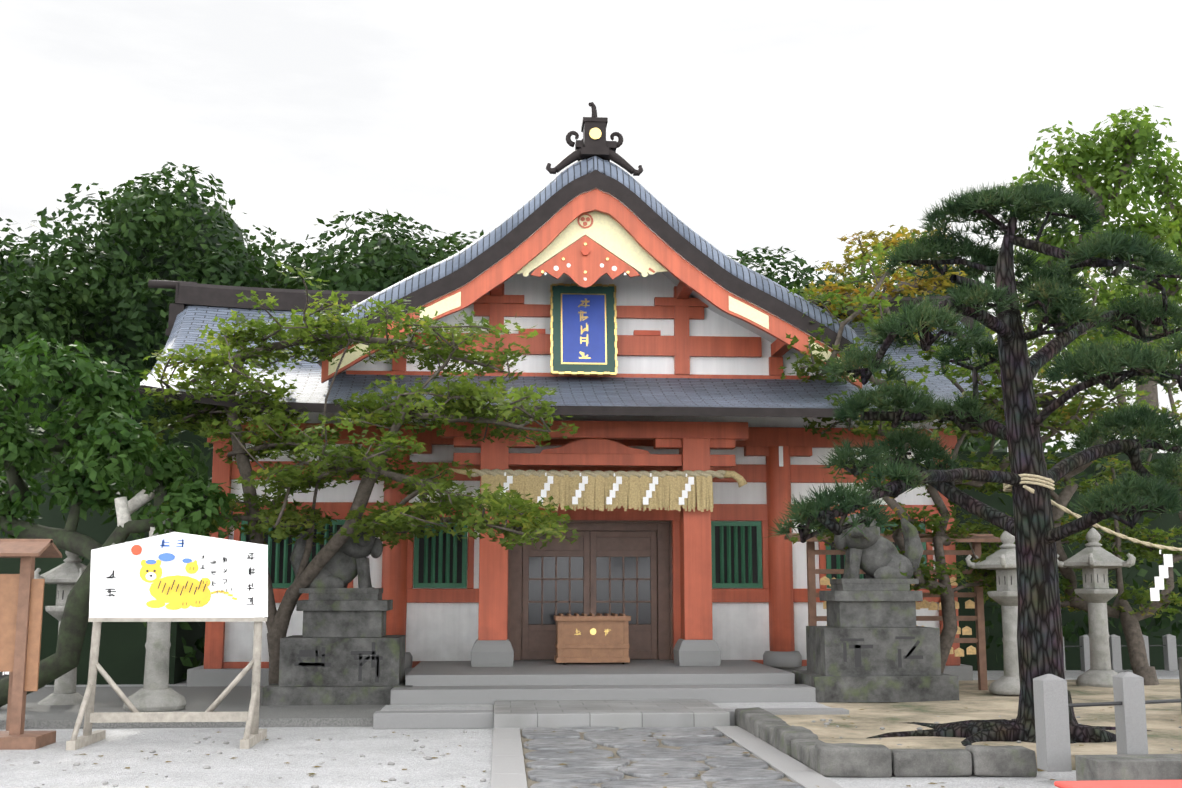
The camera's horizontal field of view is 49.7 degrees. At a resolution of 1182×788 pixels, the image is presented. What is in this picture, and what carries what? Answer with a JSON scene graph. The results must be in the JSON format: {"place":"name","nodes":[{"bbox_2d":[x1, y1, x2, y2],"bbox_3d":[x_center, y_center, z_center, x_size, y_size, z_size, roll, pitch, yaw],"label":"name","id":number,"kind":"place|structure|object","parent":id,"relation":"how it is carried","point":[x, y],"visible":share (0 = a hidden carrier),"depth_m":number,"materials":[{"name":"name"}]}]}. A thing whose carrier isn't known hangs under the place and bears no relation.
{"place":"outdoors","nodes":[
{"label":"outdoors","id":0,"kind":"place"},
{"bbox_2d":[148,280,990,336],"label":"main roof","id":1,"kind":"structure","parent":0,"point":[191,293],"depth_m":23.37,"materials":[{"name":"grey tile"}]},
{"bbox_2d":[0,670,1178,787],"bbox_3d":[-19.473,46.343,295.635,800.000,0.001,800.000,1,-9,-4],"label":"ground","id":2,"kind":"structure","parent":0,"point":[300,750],"depth_m":11.88,"materials":[{"name":"white gravel"}]},
{"bbox_2d":[3,672,12,730],"bbox_3d":[-7.222,3.059,14.613,1.260,1.550,0.060,1,-9,-4],"label":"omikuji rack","id":3,"kind":"object","parent":2,"relation":"on","point":[9,700],"visible":0.1,"depth_m":14.56,"materials":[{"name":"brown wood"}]},
{"bbox_2d":[0,539,61,749],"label":"notice board","id":4,"kind":"object","parent":2,"relation":"on","point":[21,601],"visible":1,"depth_m":13.24,"materials":[{"name":"brown wood"}]},
{"bbox_2d":[0,330,240,706],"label":"cherry tree","id":5,"kind":"object","parent":2,"relation":"on","point":[103,472],"depth_m":16.39,"materials":[{"name":"green plant"}]},
{"bbox_2d":[66,532,267,749],"bbox_3d":[-4.357,2.562,13.480,1.861,2.196,1.000,1,-9,-4],"label":"ema signboard","id":6,"kind":"object","parent":2,"relation":"on","point":[176,577],"visible":1,"depth_m":13.46,"materials":[{"name":"grey wood"}]},
{"bbox_2d":[0,162,1007,482],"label":"forest","id":7,"kind":"object","parent":2,"relation":"on","point":[60,286],"depth_m":38.59,"materials":[{"name":"green plant"}]},
{"bbox_2d":[186,660,972,729],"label":"step paving","id":8,"kind":"structure","parent":2,"relation":"on","point":[521,695],"depth_m":16.47,"materials":[{"name":"stone"}]},
{"bbox_2d":[204,420,959,668],"bbox_3d":[0.019,2.334,19.918,12.200,3.850,1.875,1,-9,-4],"label":"timber frame","id":9,"kind":"object","parent":8,"relation":"on","point":[597,445],"visible":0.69,"depth_m":20.15,"materials":[{"name":"wood"}]},
{"bbox_2d":[224,412,946,661],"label":"shrine walls","id":10,"kind":"structure","parent":8,"relation":"on","point":[441,631],"depth_m":20.56,"materials":[{"name":"paint"}]},
{"bbox_2d":[241,520,926,587],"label":"lattice windows","id":11,"kind":"structure","parent":10,"relation":"in","point":[441,560],"depth_m":20.39,"materials":[{"name":"green wood"}]},
{"bbox_2d":[509,523,669,659],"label":"wooden doors","id":12,"kind":"structure","parent":10,"relation":"in","point":[607,568],"depth_m":20.64,"materials":[{"name":"brown wood"}]},
{"bbox_2d":[130,305,1063,416],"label":"roof","id":13,"kind":"structure","parent":10,"relation":"on","point":[625,396],"depth_m":20.07,"materials":[{"name":"grey tile"}]},
{"bbox_2d":[346,244,824,379],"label":"gable wall","id":14,"kind":"structure","parent":13,"relation":"on","point":[667,327],"depth_m":21.11,"materials":[{"name":"white paint"}]},
{"bbox_2d":[550,283,617,375],"bbox_3d":[-0.120,-1.051,20.712,1.085,1.558,0.325,1,-9,-4],"label":"shrine plaque","id":15,"kind":"object","parent":14,"relation":"attached to","point":[583,334],"visible":1,"depth_m":20.66,"materials":[{"name":"blue wood"}]},
{"bbox_2d":[517,211,668,287],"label":"gable pediment","id":16,"kind":"structure","parent":14,"relation":"attached to","point":[599,247],"depth_m":19.99,"materials":[{"name":"wood"}]},
{"bbox_2d":[317,156,863,379],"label":"roof gable","id":17,"kind":"structure","parent":13,"relation":"on","point":[529,217],"depth_m":19.86,"materials":[{"name":"grey tile"}]},
{"bbox_2d":[321,189,861,388],"bbox_3d":[0.070,-1.665,19.784,8.294,3.121,0.098,1,-9,-4],"label":"bargeboard","id":18,"kind":"object","parent":17,"relation":"attached to","point":[641,233],"visible":0.69,"depth_m":19.84,"materials":[{"name":"wood"}]},
{"bbox_2d":[546,102,642,175],"bbox_3d":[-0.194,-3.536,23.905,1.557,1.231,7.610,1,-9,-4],"label":"roof finial","id":19,"kind":"object","parent":17,"relation":"on","point":[593,142],"visible":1,"depth_m":20.20,"materials":[{"name":"black metal"}]},
{"bbox_2d":[449,468,746,511],"bbox_3d":[0.126,1.439,19.116,4.490,0.640,0.157,1,-9,-4],"label":"shimenawa rope","id":20,"kind":"object","parent":10,"relation":"attached to","point":[610,490],"visible":0.94,"depth_m":19.09,"materials":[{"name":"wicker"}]},
{"bbox_2d":[779,446,782,465],"bbox_3d":[3.089,1.013,20.746,0.070,0.330,0.001,1,-9,-4],"label":"paper strip","id":21,"kind":"object","parent":10,"relation":"attached to","point":[780,455],"visible":0.8,"depth_m":20.75,"materials":[{"name":"white paper"}]},
{"bbox_2d":[554,613,630,663],"bbox_3d":[0.011,3.741,19.529,1.140,0.750,0.680,1,-9,-4],"label":"offering box","id":22,"kind":"object","parent":8,"relation":"on","point":[592,638],"visible":1,"depth_m":19.23,"materials":[{"name":"brown wood"}]},
{"bbox_2d":[0,407,1181,684],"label":"shrubs","id":23,"kind":"object","parent":2,"relation":"on","point":[122,655],"depth_m":24.03,"materials":[{"name":"green plant"}]},
{"bbox_2d":[0,679,1181,769],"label":"earth bed","id":24,"kind":"object","parent":2,"relation":"on","point":[1164,734],"depth_m":15.07,"materials":[{"name":"beige soil"}]},
{"bbox_2d":[0,672,44,686],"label":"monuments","id":25,"kind":"object","parent":24,"relation":"on","point":[2,676],"depth_m":19.71,"materials":[{"name":"stone"}]},
{"bbox_2d":[34,551,86,704],"bbox_3d":[-6.957,3.083,17.012,1.220,2.219,1.071,1,-9,-4],"label":"lantern","id":26,"kind":"object","parent":24,"relation":"on","point":[65,576],"visible":0.44,"depth_m":16.79,"materials":[{"name":"stone"}]},
{"bbox_2d":[110,513,186,711],"bbox_3d":[-5.473,2.722,16.206,1.359,2.493,1.194,1,-9,-4],"label":"lantern","id":27,"kind":"object","parent":24,"relation":"on","point":[155,693],"visible":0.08,"depth_m":15.97,"materials":[{"name":"stone"}]},
{"bbox_2d":[262,524,412,705],"bbox_3d":[-3.342,2.982,17.391,1.920,2.533,1.320,1,-9,-4],"label":"guardian lion statue","id":28,"kind":"object","parent":24,"relation":"on","point":[343,649],"visible":0.83,"depth_m":16.84,"materials":[{"name":"stone"}]},
{"bbox_2d":[134,260,579,684],"bbox_3d":[-3.222,1.319,16.722,6.808,5.562,4.907,-2,-9,14],"label":"maple tree","id":29,"kind":"object","parent":24,"relation":"on","point":[495,502],"depth_m":16.90,"materials":[{"name":"green plant"}]},
{"bbox_2d":[792,513,958,702],"bbox_3d":[3.828,2.873,17.506,1.920,2.533,1.320,1,-9,-4],"label":"guardian lion statue","id":30,"kind":"object","parent":24,"relation":"on","point":[871,641],"visible":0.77,"depth_m":16.97,"materials":[{"name":"stone"}]},
{"bbox_2d":[784,533,1000,689],"bbox_3d":[4.471,3.194,18.755,3.100,2.281,0.712,1,-9,-4],"label":"ema rack","id":31,"kind":"object","parent":24,"relation":"on","point":[976,540],"visible":0.23,"depth_m":18.70,"materials":[{"name":"brown wood"}]},
{"bbox_2d":[778,232,1153,672],"bbox_3d":[5.184,0.826,18.903,5.056,7.108,3.918,1,-9,-4],"label":"maple tree","id":32,"kind":"object","parent":24,"relation":"on","point":[1071,408],"depth_m":18.41,"materials":[{"name":"green plant"}]},
{"bbox_2d":[765,177,1181,745],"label":"pine tree","id":33,"kind":"object","parent":24,"relation":"on","point":[1092,357],"depth_m":12.80,"materials":[{"name":"green plant"}]},
{"bbox_2d":[1003,474,1181,600],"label":"rope","id":34,"kind":"object","parent":33,"relation":"attached to","point":[1159,581],"visible":0.88,"depth_m":13.63,"materials":[{"name":"fabric"}]},
{"bbox_2d":[965,531,1019,694],"bbox_3d":[5.987,3.078,18.181,1.276,2.320,1.120,1,-9,-4],"label":"lantern","id":35,"kind":"object","parent":24,"relation":"on","point":[1002,561],"visible":0.67,"depth_m":18.04,"materials":[{"name":"stone"}]},
{"bbox_2d":[1057,528,1135,687],"bbox_3d":[7.728,3.240,19.489,1.304,2.391,1.145,1,-9,-4],"label":"lantern","id":36,"kind":"object","parent":24,"relation":"on","point":[1093,560],"visible":0.9,"depth_m":19.33,"materials":[{"name":"stone"}]},
{"bbox_2d":[1178,657,1181,711],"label":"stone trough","id":37,"kind":"object","parent":24,"relation":"on","point":[1180,667],"visible":0.86,"depth_m":14.92,"materials":[{"name":"stone"}]},
{"bbox_2d":[5,707,1181,787],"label":"fallen leaves","id":38,"kind":"object","parent":2,"relation":"on","point":[389,763],"visible":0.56,"depth_m":12.13,"materials":[{"name":"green plant"}]},
{"bbox_2d":[803,225,966,341],"bbox_3d":[4.903,0.869,22.959,4.271,8.298,2.426,1,-9,-4],"label":"autumn maple tree","id":39,"kind":"object","parent":2,"relation":"on","point":[896,236],"depth_m":23.29,"materials":[{"name":"plant"}]},
{"bbox_2d":[735,707,1036,777],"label":"kerb stones","id":40,"kind":"object","parent":2,"relation":"on","point":[806,747],"visible":0.92,"depth_m":10.96,"materials":[{"name":"grey stone"}]},
{"bbox_2d":[954,268,1181,684],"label":"maple tree","id":41,"kind":"object","parent":2,"relation":"on","point":[1147,554],"depth_m":20.31,"materials":[{"name":"green plant"}]},
{"bbox_2d":[1002,105,1181,452],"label":"ginkgo tree","id":42,"kind":"object","parent":2,"relation":"on","point":[1107,170],"depth_m":31.27,"materials":[{"name":"green plant"}]},
{"bbox_2d":[1033,634,1181,780],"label":"fence posts","id":43,"kind":"object","parent":2,"relation":"on","point":[1132,759],"visible":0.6,"depth_m":10.70,"materials":[{"name":"stone"}]},
{"bbox_2d":[0,0,1181,452],"label":"sky","id":44,"kind":"structure","parent":0,"point":[802,126],"materials":[{"name":"white"}]},
{"bbox_2d":[490,726,842,787],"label":"path paving","id":45,"kind":"structure","parent":0,"point":[509,769],"depth_m":11.86,"materials":[{"name":"stone"}]},
{"bbox_2d":[522,727,802,787],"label":"path flagstones","id":46,"kind":"object","parent":45,"relation":"on","point":[587,765],"visible":1,"depth_m":11.78,"materials":[{"name":"grey stone"}]},
{"bbox_2d":[1054,780,1181,787],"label":"red bench","id":47,"kind":"object","parent":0,"point":[1127,784],"visible":1,"depth_m":7.75,"materials":[{"name":"fabric"}]}
]}

